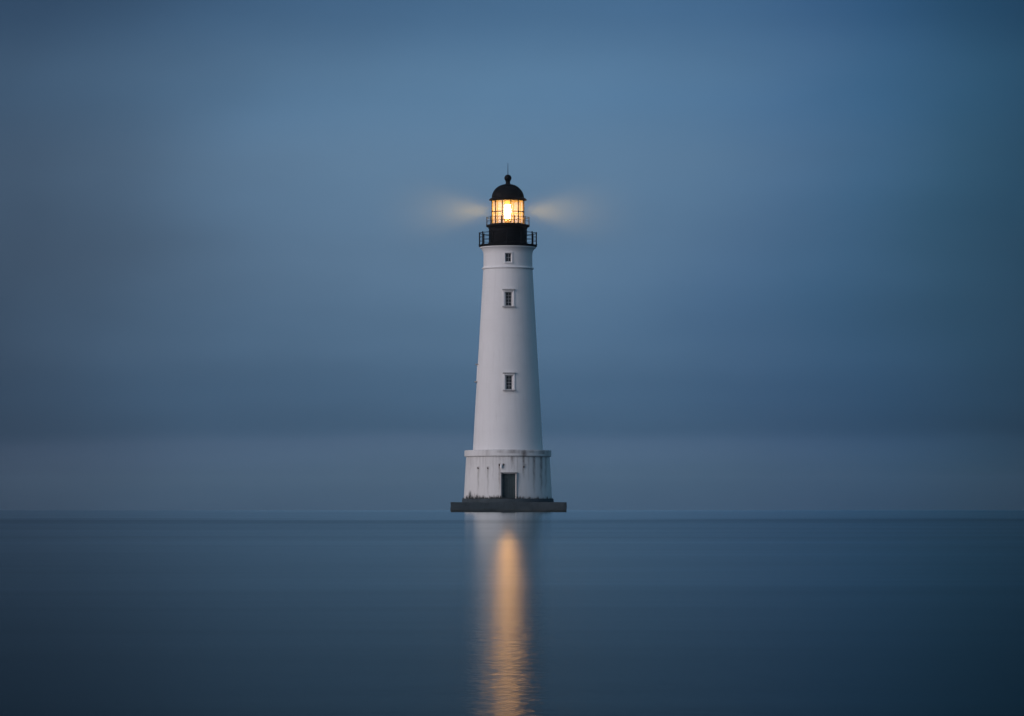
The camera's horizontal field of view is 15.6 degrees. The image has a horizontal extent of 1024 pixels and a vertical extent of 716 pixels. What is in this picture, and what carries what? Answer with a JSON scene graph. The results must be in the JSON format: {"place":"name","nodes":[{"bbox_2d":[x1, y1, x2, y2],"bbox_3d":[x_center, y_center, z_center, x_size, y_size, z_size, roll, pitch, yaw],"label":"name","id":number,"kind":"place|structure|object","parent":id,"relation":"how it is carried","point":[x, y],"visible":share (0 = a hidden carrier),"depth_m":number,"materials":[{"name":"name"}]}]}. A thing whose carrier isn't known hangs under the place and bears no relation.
{"place":"outdoors","nodes":[
{"label":"outdoors","id":0,"kind":"place"},
{"bbox_2d":[0,510,1023,715],"bbox_3d":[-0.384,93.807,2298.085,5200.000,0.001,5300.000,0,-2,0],"label":"water","id":1,"kind":"structure","parent":0,"point":[567,613],"depth_m":7.21,"materials":[{"name":"blue liquid"}]},
{"bbox_2d":[450,499,566,511],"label":"concrete platform","id":2,"kind":"structure","parent":1,"relation":"in","point":[507,505],"depth_m":344.38,"materials":[{"name":"grey concrete"}]},
{"bbox_2d":[462,491,553,498],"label":"weeds","id":3,"kind":"object","parent":2,"relation":"on","point":[496,497],"visible":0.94,"depth_m":346.02,"materials":[{"name":"plant"}]},
{"bbox_2d":[464,175,551,498],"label":"lighthouse","id":4,"kind":"object","parent":2,"relation":"on","point":[508,456],"visible":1,"depth_m":347.97,"materials":[{"name":"paint"}]},
{"bbox_2d":[500,472,516,497],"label":"door","id":5,"kind":"structure","parent":4,"relation":"in","point":[508,480],"depth_m":346.15,"materials":[{"name":"paint"}]},
{"bbox_2d":[502,289,514,306],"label":"window","id":6,"kind":"structure","parent":4,"relation":"in","point":[508,291],"depth_m":348.02,"materials":[{"name":"white paint"}]},
{"bbox_2d":[504,252,512,262],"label":"window","id":7,"kind":"structure","parent":4,"relation":"in","point":[508,254],"depth_m":348.61,"materials":[{"name":"white paint"}]},
{"bbox_2d":[503,372,515,390],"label":"window","id":8,"kind":"structure","parent":4,"relation":"in","point":[508,378],"depth_m":347.25,"materials":[{"name":"white paint"}]},
{"bbox_2d":[0,0,1023,509],"label":"sky","id":9,"kind":"structure","parent":0,"point":[778,256],"materials":[{"name":"blue"}]}
]}

